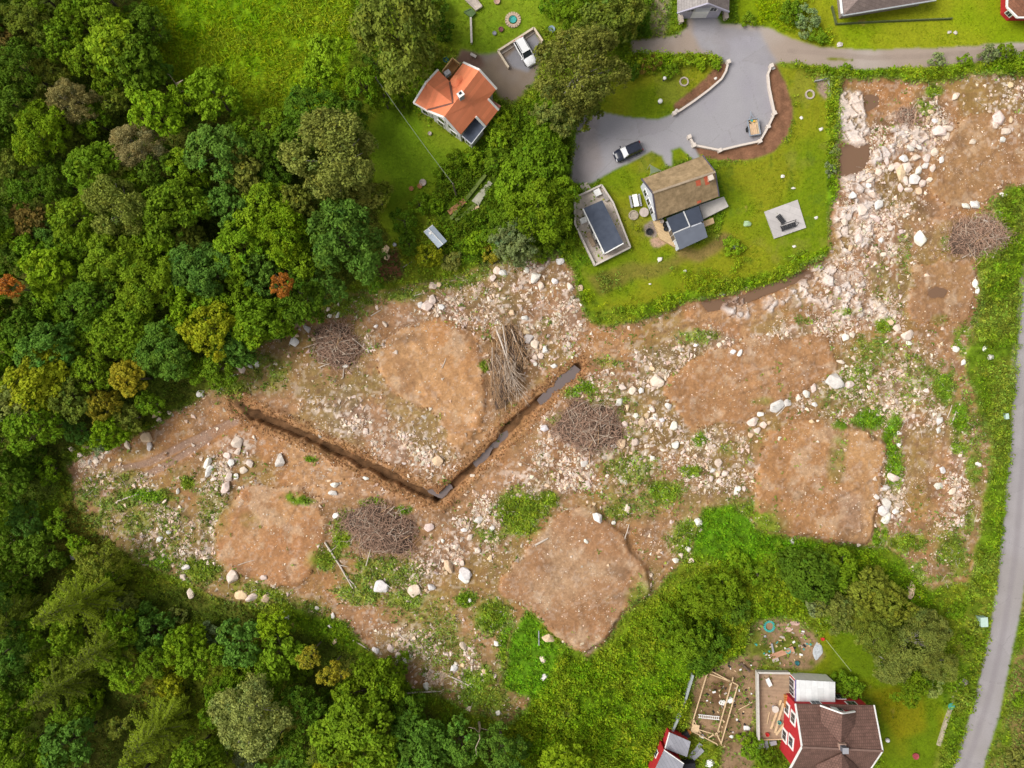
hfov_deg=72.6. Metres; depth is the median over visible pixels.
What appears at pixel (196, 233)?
broadleaf tree
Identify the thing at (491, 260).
bush
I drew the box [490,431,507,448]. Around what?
puddle
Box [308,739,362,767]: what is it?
broadleaf tree
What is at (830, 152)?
bush
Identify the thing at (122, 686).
broadleaf tree
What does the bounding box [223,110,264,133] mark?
broadleaf tree
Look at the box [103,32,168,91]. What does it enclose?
broadleaf tree
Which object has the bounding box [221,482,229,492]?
boulder
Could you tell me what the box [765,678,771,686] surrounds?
sun chair
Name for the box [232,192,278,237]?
broadleaf tree
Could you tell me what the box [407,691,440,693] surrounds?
log
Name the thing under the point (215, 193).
broadleaf tree
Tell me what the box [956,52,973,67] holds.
bush
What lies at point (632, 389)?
boulder
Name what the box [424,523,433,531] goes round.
boulder
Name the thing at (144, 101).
broadleaf tree
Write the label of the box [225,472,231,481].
boulder
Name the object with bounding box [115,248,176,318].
broadleaf tree
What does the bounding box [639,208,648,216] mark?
garden table
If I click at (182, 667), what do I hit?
broadleaf tree
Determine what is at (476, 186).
vegetable bed
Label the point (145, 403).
broadleaf tree
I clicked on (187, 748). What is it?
broadleaf tree
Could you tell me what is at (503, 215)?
broadleaf tree
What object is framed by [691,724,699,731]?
plywood
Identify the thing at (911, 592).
boulder
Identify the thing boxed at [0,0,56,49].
broadleaf tree
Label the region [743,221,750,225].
plastic cover
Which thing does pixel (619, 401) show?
boulder
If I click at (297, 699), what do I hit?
broadleaf tree
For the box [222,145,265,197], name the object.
broadleaf tree
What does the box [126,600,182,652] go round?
bush
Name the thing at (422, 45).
bush
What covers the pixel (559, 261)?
boulder
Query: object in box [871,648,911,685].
broadleaf tree
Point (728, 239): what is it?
bush
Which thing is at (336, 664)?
bush
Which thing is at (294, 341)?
boulder
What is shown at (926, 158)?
boulder
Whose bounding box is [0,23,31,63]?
broadleaf tree
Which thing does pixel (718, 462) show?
boulder
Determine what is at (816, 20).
bush
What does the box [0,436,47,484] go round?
bush
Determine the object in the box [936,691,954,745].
stone edge
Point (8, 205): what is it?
broadleaf tree
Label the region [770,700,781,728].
plank
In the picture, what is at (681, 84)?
flower ring
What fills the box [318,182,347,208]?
broadleaf tree
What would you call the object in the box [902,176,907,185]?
boulder
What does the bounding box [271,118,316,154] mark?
broadleaf tree
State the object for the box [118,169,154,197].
broadleaf tree
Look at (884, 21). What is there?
garden wall
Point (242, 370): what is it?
boulder
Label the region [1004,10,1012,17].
window
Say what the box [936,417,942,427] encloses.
boulder
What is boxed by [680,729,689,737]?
dark bin
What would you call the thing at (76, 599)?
spruce tree
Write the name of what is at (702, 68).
bush
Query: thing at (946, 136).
stone
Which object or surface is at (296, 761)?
broadleaf tree
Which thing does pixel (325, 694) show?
bush
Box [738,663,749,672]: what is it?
scrap timber
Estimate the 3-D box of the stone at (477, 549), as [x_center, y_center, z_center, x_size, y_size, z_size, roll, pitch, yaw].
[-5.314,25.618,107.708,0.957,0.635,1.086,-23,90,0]
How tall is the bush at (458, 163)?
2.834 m
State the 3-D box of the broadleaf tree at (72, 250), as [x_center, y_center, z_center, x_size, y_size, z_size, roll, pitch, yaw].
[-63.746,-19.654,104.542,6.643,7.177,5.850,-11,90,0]
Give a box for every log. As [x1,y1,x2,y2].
[324,542,352,588]
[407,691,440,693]
[448,675,471,687]
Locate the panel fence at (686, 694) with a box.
[672,672,693,731]
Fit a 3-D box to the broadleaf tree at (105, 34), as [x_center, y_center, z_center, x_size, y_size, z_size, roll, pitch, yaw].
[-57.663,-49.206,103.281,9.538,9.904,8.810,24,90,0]
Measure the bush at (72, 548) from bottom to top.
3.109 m
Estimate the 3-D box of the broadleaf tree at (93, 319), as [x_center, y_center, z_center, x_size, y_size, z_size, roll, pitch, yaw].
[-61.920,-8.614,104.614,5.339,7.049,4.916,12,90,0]
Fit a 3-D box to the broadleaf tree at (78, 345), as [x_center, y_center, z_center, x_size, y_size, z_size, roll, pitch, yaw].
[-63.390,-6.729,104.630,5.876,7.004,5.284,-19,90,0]
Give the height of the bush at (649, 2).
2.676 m
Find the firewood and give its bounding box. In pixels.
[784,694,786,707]
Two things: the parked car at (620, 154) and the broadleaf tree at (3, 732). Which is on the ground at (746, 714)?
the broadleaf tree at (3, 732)
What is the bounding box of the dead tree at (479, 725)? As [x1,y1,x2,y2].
[469,721,486,754]
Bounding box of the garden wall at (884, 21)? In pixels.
[831,5,952,24]
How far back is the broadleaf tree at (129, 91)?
102.34 m
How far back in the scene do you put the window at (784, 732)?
106.22 m
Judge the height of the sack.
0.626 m
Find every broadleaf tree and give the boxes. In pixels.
[0,0,12,31]
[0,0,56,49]
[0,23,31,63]
[0,36,52,98]
[0,80,37,134]
[0,121,25,155]
[0,124,13,153]
[0,147,28,186]
[0,193,19,223]
[0,203,15,238]
[0,224,36,256]
[0,238,22,276]
[0,263,21,290]
[0,274,30,298]
[0,276,13,316]
[0,298,28,319]
[0,306,15,331]
[0,306,49,346]
[0,331,29,374]
[0,343,73,412]
[0,354,17,384]
[0,368,36,425]
[0,395,64,456]
[0,428,17,461]
[0,461,30,501]
[0,495,13,526]
[0,580,13,624]
[0,618,32,684]
[0,675,16,708]
[0,702,30,737]
[0,727,15,753]
[0,731,46,767]
[1,662,42,700]
[3,170,52,209]
[8,202,47,241]
[9,232,50,270]
[11,98,72,166]
[11,319,82,377]
[13,695,46,718]
[14,0,56,19]
[16,610,50,650]
[17,245,77,302]
[18,745,38,767]
[19,283,52,313]
[22,89,49,111]
[22,669,54,699]
[27,309,58,333]
[28,648,63,679]
[29,7,71,43]
[29,220,61,247]
[30,53,71,86]
[30,284,74,327]
[34,158,78,201]
[35,17,83,63]
[35,747,84,767]
[38,715,97,767]
[42,231,75,271]
[43,77,103,128]
[43,591,66,623]
[45,192,98,247]
[45,373,94,424]
[45,701,95,741]
[46,617,86,656]
[49,125,87,157]
[53,0,91,38]
[53,275,120,332]
[54,0,76,5]
[59,33,109,79]
[59,230,93,270]
[60,140,121,194]
[61,420,90,445]
[63,319,91,358]
[68,346,113,393]
[72,0,118,12]
[72,265,107,292]
[73,538,123,584]
[75,100,113,139]
[76,311,98,339]
[77,231,147,289]
[80,0,120,37]
[80,174,150,237]
[83,12,146,77]
[84,388,123,423]
[85,215,123,252]
[86,298,157,360]
[88,415,132,450]
[89,439,104,455]
[91,68,123,99]
[93,639,127,676]
[100,608,139,647]
[101,88,128,113]
[102,716,131,739]
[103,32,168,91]
[108,117,169,169]
[108,357,151,398]
[108,655,145,694]
[110,6,139,31]
[113,403,142,437]
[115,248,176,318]
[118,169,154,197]
[118,762,150,767]
[121,1,150,25]
[123,75,160,100]
[126,4,172,43]
[126,89,186,140]
[129,24,156,54]
[129,319,191,381]
[130,215,174,260]
[132,389,165,415]
[133,141,179,184]
[135,645,171,678]
[138,179,217,246]
[140,313,158,324]
[142,59,174,84]
[146,176,173,191]
[146,246,172,267]
[159,309,195,348]
[162,621,207,667]
[163,146,212,187]
[164,82,200,122]
[165,241,235,298]
[166,282,206,325]
[169,223,210,268]
[169,734,222,767]
[175,299,235,361]
[175,644,211,679]
[176,109,201,131]
[182,123,254,186]
[182,354,203,385]
[184,65,243,122]
[185,184,211,216]
[188,66,216,103]
[190,280,235,320]
[192,757,225,767]
[193,350,239,389]
[197,698,217,729]
[205,183,254,231]
[206,672,293,762]
[208,328,258,368]
[208,642,230,667]
[209,216,270,277]
[215,615,262,668]
[219,264,259,291]
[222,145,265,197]
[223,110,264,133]
[223,279,262,313]
[226,125,256,150]
[230,307,270,350]
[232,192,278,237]
[235,297,285,340]
[240,245,282,283]
[241,175,286,230]
[243,271,277,302]
[244,130,282,165]
[247,618,307,686]
[247,660,292,708]
[254,200,312,269]
[254,754,298,767]
[256,609,291,638]
[257,157,292,194]
[260,107,293,146]
[261,304,297,339]
[261,729,285,757]
[270,272,302,298]
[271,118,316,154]
[273,261,292,279]
[273,725,327,767]
[274,273,325,326]
[274,685,326,726]
[277,106,380,200]
[279,184,316,227]
[281,83,340,136]
[287,239,325,280]
[295,228,333,253]
[300,59,332,97]
[300,268,348,309]
[302,33,347,83]
[304,207,322,234]
[305,197,386,285]
[306,694,402,767]
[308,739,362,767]
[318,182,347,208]
[322,701,335,714]
[330,653,405,731]
[331,99,368,141]
[344,64,384,110]
[345,179,383,210]
[347,0,441,94]
[361,45,385,73]
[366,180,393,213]
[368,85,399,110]
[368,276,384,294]
[372,753,402,767]
[386,693,425,740]
[387,709,450,767]
[432,759,461,767]
[439,709,485,767]
[477,721,526,767]
[479,204,518,251]
[487,212,538,267]
[494,158,540,208]
[503,177,572,243]
[509,761,524,767]
[510,124,569,188]
[527,79,582,138]
[528,126,568,166]
[532,21,631,116]
[536,171,581,218]
[537,743,589,767]
[550,0,599,30]
[560,94,603,132]
[574,0,629,43]
[596,0,647,39]
[651,603,685,647]
[666,616,714,662]
[675,573,738,619]
[708,567,745,607]
[776,545,841,604]
[815,591,854,635]
[819,544,859,594]
[838,564,894,620]
[841,597,881,632]
[852,600,894,645]
[855,617,902,658]
[859,580,918,627]
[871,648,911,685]
[874,606,948,673]
[889,662,932,708]
[916,608,953,648]
[916,646,958,682]
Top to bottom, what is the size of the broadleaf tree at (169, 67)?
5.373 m
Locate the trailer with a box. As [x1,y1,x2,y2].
[746,111,760,136]
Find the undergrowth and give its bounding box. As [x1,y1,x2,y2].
[0,0,1023,767]
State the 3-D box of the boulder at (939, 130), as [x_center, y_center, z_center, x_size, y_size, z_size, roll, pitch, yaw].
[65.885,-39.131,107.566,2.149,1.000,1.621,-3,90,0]
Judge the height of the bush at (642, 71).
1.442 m
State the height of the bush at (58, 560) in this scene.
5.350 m
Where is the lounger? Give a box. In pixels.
[776,214,785,223]
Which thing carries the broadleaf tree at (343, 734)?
on the ground at (746, 714)
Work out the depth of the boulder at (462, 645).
107.62 m
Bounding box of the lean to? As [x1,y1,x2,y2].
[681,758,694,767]
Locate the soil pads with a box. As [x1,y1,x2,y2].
[164,109,1023,687]
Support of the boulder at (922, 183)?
on the clearing ground at (681, 320)
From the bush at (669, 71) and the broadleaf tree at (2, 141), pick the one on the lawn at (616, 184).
the bush at (669, 71)
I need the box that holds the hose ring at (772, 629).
[763,620,774,631]
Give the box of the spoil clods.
[163,108,1021,703]
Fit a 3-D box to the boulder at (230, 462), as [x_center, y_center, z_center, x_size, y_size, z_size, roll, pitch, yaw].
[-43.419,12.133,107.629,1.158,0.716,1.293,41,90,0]
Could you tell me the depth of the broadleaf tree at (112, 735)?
103.25 m
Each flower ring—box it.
[679,77,688,86]
[805,89,814,98]
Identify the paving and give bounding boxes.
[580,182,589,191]
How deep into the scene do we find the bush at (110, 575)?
105.59 m
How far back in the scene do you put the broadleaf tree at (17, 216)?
102.07 m
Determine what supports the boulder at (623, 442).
on the clearing ground at (681, 320)
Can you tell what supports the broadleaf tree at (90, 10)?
on the ground at (746, 714)
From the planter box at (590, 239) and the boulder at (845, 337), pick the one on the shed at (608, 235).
the planter box at (590, 239)
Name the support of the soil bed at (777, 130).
on the ground at (746, 714)
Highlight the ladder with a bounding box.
[698,714,719,719]
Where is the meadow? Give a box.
[146,0,352,127]
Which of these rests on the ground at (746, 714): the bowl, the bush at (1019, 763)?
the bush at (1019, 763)
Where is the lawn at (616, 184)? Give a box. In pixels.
[366,0,1023,767]
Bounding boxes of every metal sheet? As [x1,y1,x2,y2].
[688,743,702,757]
[691,748,703,760]
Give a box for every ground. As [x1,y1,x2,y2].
[0,0,1023,767]
[67,74,1023,724]
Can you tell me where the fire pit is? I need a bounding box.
[646,228,652,234]
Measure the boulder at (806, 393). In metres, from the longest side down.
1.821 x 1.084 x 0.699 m
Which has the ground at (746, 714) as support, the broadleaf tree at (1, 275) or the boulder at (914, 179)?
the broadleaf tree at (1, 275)
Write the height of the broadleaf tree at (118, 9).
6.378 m
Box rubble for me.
[74,77,1023,717]
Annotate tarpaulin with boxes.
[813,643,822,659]
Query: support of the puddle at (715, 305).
on the clearing ground at (681, 320)
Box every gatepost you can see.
[678,14,683,24]
[722,11,728,20]
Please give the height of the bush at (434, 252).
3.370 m
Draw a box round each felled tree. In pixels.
[488,347,500,407]
[496,330,531,405]
[497,325,517,390]
[511,329,531,369]
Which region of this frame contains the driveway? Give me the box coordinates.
[456,18,775,183]
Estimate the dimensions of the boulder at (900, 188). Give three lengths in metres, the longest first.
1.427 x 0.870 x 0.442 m
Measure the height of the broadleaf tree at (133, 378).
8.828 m
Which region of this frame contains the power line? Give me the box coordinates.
[375,77,456,194]
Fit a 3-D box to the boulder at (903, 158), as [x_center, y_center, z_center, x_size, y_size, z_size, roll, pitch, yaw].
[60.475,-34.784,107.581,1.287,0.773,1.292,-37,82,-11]
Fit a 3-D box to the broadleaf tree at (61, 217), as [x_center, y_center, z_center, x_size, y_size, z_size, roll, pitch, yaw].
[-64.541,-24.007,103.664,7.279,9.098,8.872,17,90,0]
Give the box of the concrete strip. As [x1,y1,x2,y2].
[500,31,533,53]
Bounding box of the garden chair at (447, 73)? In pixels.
[444,69,450,77]
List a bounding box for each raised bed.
[464,8,475,16]
[465,0,481,10]
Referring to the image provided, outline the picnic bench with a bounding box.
[629,194,641,207]
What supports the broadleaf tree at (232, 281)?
on the ground at (746, 714)
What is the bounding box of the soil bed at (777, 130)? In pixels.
[674,62,792,161]
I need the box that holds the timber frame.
[692,671,738,744]
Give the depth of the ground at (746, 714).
107.99 m
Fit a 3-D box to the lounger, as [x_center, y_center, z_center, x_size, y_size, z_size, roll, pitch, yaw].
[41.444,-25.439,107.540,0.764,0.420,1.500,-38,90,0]
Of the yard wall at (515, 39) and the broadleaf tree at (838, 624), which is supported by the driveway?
the yard wall at (515, 39)
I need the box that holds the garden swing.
[780,220,798,230]
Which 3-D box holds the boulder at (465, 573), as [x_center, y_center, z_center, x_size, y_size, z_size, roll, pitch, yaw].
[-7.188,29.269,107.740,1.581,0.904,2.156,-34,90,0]
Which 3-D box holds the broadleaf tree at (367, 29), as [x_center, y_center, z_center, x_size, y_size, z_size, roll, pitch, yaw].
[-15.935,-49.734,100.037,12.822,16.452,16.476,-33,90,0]
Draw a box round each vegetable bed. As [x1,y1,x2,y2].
[447,199,465,214]
[450,174,486,219]
[455,203,476,221]
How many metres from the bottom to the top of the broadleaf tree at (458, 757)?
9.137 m
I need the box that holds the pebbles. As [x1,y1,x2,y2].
[74,75,1023,719]
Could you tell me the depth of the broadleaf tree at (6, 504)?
102.07 m
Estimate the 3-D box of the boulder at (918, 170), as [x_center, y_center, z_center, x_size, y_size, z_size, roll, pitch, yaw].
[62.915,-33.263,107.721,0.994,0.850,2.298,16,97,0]
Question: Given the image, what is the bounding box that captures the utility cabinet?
[976,615,987,626]
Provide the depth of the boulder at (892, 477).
107.11 m
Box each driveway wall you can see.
[672,59,730,115]
[686,63,776,152]
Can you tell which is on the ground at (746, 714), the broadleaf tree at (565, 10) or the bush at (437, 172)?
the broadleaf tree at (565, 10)
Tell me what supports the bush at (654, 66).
on the ground at (746, 714)
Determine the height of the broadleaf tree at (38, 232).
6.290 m
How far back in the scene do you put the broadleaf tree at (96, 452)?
105.17 m
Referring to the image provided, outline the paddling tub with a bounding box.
[509,16,516,22]
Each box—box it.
[579,216,587,224]
[586,232,595,246]
[593,188,601,196]
[602,191,608,201]
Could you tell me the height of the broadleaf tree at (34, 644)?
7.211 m
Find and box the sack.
[705,759,714,767]
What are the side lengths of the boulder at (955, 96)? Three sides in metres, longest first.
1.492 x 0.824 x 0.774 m
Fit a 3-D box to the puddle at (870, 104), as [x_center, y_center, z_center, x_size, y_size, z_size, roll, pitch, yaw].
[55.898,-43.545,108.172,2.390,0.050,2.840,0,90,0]
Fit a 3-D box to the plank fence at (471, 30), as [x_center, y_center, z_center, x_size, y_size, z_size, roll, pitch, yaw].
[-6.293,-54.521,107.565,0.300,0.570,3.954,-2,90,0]
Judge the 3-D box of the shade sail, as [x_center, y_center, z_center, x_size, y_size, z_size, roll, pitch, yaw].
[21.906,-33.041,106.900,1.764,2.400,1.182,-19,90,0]
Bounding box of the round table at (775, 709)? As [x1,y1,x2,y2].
[772,705,778,712]
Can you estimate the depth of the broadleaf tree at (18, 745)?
100.93 m
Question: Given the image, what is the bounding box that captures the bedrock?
[530,91,933,321]
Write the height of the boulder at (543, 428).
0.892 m
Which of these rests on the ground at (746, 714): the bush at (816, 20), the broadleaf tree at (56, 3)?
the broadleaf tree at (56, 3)
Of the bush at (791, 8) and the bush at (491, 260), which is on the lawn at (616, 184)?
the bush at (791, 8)
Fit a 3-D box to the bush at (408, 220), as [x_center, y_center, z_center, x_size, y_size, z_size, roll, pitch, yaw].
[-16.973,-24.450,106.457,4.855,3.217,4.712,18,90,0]
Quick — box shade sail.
[647,165,660,175]
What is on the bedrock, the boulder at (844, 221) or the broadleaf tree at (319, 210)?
the boulder at (844, 221)
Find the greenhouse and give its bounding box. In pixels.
[424,225,446,248]
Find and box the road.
[953,281,1023,767]
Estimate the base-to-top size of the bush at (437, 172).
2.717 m
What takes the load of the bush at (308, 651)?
on the ground at (746, 714)
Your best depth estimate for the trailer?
107.28 m
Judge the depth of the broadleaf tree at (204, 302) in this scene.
101.37 m
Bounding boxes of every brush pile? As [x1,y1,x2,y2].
[303,312,368,376]
[325,491,428,565]
[482,308,532,434]
[539,393,637,462]
[892,103,922,131]
[933,210,1018,266]
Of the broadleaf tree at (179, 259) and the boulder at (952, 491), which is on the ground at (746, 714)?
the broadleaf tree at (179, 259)
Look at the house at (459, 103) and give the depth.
102.52 m
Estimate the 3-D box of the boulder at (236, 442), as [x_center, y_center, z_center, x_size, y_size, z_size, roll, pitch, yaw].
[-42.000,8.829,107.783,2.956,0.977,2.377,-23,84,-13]
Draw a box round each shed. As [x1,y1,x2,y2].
[574,184,630,265]
[648,727,690,767]
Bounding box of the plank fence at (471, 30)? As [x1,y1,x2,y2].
[470,17,472,44]
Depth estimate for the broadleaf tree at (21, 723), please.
102.15 m
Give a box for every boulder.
[124,441,129,449]
[140,432,152,441]
[147,442,152,450]
[179,574,185,580]
[181,564,189,569]
[187,588,194,598]
[196,390,203,396]
[203,457,211,468]
[205,465,213,476]
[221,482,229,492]
[223,452,230,458]
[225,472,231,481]
[226,565,238,583]
[227,459,233,466]
[231,437,242,447]
[234,448,240,454]
[234,590,246,599]
[236,366,245,373]
[240,467,247,473]
[245,593,257,601]
[246,459,252,467]
[260,594,269,602]
[275,453,284,466]
[289,337,298,346]
[303,325,310,332]
[328,490,336,494]
[330,482,338,487]
[332,512,339,518]
[372,647,379,655]
[374,580,388,591]
[382,245,388,252]
[387,644,394,652]
[407,584,427,597]
[421,300,432,310]
[423,682,428,690]
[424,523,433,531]
[428,282,436,288]
[428,584,435,590]
[429,294,435,303]
[432,456,442,465]
[444,560,452,572]
[450,664,457,670]
[458,574,469,583]
[459,567,471,579]
[459,642,465,650]
[474,515,483,522]
[493,267,499,274]
[499,270,508,275]
[524,334,533,343]
[531,273,540,282]
[531,337,538,348]
[538,281,543,290]
[540,425,548,431]
[542,634,553,641]
[551,278,557,283]
[556,258,563,264]
[567,283,572,290]
[581,461,587,466]
[591,512,601,522]
[615,398,622,405]
[617,439,625,448]
[619,384,626,389]
[624,504,630,512]
[628,386,636,394]
[631,438,638,445]
[638,417,645,425]
[650,374,663,386]
[670,421,677,429]
[670,441,678,448]
[694,518,701,526]
[714,459,722,466]
[721,470,728,476]
[734,486,741,494]
[747,417,757,425]
[754,427,760,433]
[770,400,784,412]
[784,399,790,405]
[803,390,810,398]
[811,383,815,392]
[821,373,844,388]
[841,218,847,225]
[842,333,848,340]
[844,381,854,388]
[848,191,856,198]
[855,233,862,244]
[857,204,866,215]
[866,177,874,182]
[869,192,876,197]
[869,214,880,221]
[874,169,881,175]
[874,199,885,209]
[878,506,888,516]
[881,485,889,490]
[881,498,890,508]
[881,512,890,523]
[883,157,888,164]
[887,164,895,170]
[887,473,899,481]
[892,324,900,331]
[894,162,901,169]
[896,165,905,180]
[898,183,903,191]
[899,155,907,162]
[901,330,912,340]
[902,162,911,172]
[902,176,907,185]
[904,187,912,191]
[905,581,914,598]
[907,144,914,150]
[908,174,919,183]
[911,154,920,160]
[914,230,926,246]
[915,165,921,174]
[915,187,921,194]
[919,180,926,186]
[922,163,928,168]
[923,154,929,161]
[925,148,938,155]
[929,164,935,174]
[932,125,945,135]
[934,483,942,489]
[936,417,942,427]
[945,125,952,130]
[949,487,955,494]
[952,93,959,99]
[962,203,969,208]
[970,201,979,208]
[972,279,977,289]
[991,121,997,128]
[992,110,1004,124]
[1001,128,1010,134]
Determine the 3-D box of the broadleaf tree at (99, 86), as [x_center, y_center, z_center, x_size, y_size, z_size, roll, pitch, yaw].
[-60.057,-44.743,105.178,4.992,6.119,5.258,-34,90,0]
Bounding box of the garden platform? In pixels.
[764,200,805,238]
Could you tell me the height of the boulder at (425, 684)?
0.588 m
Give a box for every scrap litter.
[702,622,817,748]
[706,629,804,720]
[709,619,805,732]
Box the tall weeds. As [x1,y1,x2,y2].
[436,0,1023,767]
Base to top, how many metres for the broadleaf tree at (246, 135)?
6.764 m
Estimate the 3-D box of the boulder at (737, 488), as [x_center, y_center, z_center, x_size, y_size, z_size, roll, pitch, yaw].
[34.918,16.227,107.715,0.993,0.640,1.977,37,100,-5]
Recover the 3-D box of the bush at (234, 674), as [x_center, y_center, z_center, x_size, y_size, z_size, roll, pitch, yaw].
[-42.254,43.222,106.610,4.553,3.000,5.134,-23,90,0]
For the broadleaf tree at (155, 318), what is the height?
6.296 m
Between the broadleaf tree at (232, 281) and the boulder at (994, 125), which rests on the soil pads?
the boulder at (994, 125)
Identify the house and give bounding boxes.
[413,58,500,147]
[641,155,727,250]
[677,0,729,18]
[755,670,883,767]
[837,0,935,18]
[1000,0,1023,20]
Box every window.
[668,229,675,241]
[781,727,787,744]
[784,701,789,717]
[788,732,793,750]
[789,676,794,689]
[789,684,794,697]
[790,709,795,726]
[809,701,821,703]
[835,694,846,699]
[844,701,857,704]
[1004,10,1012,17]
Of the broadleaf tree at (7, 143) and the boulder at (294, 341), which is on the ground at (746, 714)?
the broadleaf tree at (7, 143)
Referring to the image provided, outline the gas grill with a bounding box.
[769,740,776,745]
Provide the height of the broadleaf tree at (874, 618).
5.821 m
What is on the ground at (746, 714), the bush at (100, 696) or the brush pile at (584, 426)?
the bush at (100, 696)
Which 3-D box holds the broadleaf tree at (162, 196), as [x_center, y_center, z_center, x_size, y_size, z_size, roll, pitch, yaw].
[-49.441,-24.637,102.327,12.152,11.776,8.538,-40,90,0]
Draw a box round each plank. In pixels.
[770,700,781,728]
[774,703,783,732]
[775,723,783,734]
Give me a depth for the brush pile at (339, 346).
107.13 m
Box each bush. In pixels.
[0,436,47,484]
[0,523,25,558]
[0,554,40,602]
[3,499,46,541]
[13,529,70,578]
[35,455,62,486]
[44,507,70,539]
[65,533,90,556]
[69,685,105,713]
[98,567,119,587]
[107,597,125,615]
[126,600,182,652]
[152,664,186,700]
[167,607,187,623]
[200,620,224,644]
[201,736,236,765]
[203,672,241,711]
[222,660,251,682]
[232,749,257,767]
[286,661,312,683]
[294,641,321,669]
[304,688,334,715]
[315,655,349,685]
[384,650,409,674]
[388,207,417,241]
[392,90,413,114]
[398,232,419,256]
[406,192,437,215]
[409,33,433,58]
[410,59,444,87]
[411,76,425,91]
[415,242,443,268]
[422,0,448,15]
[426,194,443,214]
[429,13,454,42]
[431,162,451,185]
[434,712,453,729]
[441,251,461,271]
[446,148,463,170]
[457,146,482,168]
[462,229,488,254]
[465,749,486,767]
[481,242,499,263]
[482,145,514,173]
[484,126,508,153]
[489,106,511,129]
[501,121,518,135]
[510,734,531,759]
[529,102,560,127]
[530,233,553,263]
[538,0,569,18]
[543,226,574,248]
[552,156,572,174]
[619,0,651,42]
[625,59,640,81]
[639,58,651,74]
[639,688,658,708]
[641,704,667,731]
[644,0,652,7]
[650,54,662,70]
[662,62,679,79]
[685,617,732,668]
[687,647,714,676]
[693,53,708,72]
[709,56,721,70]
[721,599,750,625]
[722,235,733,245]
[724,238,746,256]
[725,548,751,572]
[735,731,754,744]
[738,563,773,586]
[740,10,756,26]
[740,736,764,760]
[756,747,781,767]
[763,541,784,574]
[779,0,802,26]
[794,2,820,39]
[805,587,826,617]
[808,27,828,45]
[824,161,836,178]
[829,144,839,155]
[829,669,858,691]
[836,674,865,700]
[839,62,853,74]
[915,673,944,698]
[926,52,945,65]
[945,601,966,619]
[955,628,975,649]
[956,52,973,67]
[976,43,999,65]
[992,43,1016,62]
[1005,748,1023,767]
[1007,50,1023,65]
[1011,691,1023,707]
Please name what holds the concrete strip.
on the driveway
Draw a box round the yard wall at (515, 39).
[497,27,542,69]
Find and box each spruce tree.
[0,587,56,640]
[24,648,104,711]
[30,555,142,633]
[65,602,150,672]
[118,684,202,767]
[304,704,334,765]
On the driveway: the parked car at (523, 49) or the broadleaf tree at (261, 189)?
the parked car at (523, 49)
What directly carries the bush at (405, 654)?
on the clearing ground at (681, 320)
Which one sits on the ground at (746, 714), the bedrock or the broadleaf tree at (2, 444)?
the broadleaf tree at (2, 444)
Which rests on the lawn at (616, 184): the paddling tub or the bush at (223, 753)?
the paddling tub
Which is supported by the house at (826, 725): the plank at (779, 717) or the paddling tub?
the plank at (779, 717)
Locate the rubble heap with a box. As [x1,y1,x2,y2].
[790,621,799,625]
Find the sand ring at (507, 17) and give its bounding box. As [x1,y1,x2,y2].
[505,12,520,27]
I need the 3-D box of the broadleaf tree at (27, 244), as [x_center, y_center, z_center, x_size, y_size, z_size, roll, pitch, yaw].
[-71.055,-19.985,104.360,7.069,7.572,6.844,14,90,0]
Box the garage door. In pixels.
[690,11,707,17]
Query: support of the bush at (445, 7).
on the ground at (746, 714)
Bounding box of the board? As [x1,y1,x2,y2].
[770,646,793,658]
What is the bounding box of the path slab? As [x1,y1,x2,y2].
[472,181,491,205]
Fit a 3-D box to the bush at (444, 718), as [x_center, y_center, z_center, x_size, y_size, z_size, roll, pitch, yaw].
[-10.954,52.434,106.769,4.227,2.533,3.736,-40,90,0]
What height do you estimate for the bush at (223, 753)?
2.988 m
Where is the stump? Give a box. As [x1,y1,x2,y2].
[419,179,425,185]
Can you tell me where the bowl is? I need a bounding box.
[912,753,918,759]
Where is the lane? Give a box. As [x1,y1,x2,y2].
[631,18,1023,69]
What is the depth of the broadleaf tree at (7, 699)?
101.03 m
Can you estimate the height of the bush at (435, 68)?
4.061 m
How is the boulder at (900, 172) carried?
on the clearing ground at (681, 320)
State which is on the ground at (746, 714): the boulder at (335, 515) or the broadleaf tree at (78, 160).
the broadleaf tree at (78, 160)
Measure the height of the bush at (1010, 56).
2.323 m
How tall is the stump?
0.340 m
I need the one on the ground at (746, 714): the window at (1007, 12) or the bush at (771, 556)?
the bush at (771, 556)
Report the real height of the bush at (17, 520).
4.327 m
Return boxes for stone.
[260,575,266,579]
[438,304,444,309]
[467,534,472,539]
[474,547,480,552]
[490,274,495,280]
[508,310,514,315]
[665,403,671,410]
[760,421,766,428]
[887,319,893,324]
[892,508,898,513]
[939,466,945,473]
[944,132,949,139]
[952,346,959,351]
[969,139,975,143]
[1007,82,1013,87]
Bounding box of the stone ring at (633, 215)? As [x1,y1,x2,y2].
[629,210,638,219]
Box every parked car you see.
[513,36,535,66]
[613,140,643,161]
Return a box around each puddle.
[423,484,452,497]
[473,446,492,466]
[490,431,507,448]
[537,365,579,404]
[701,270,813,311]
[839,142,868,176]
[864,94,878,111]
[928,287,947,297]
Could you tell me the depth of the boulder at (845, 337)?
107.39 m
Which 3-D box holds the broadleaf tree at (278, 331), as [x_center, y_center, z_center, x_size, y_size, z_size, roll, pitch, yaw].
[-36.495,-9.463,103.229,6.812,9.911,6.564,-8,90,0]
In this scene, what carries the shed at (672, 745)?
on the ground at (746, 714)

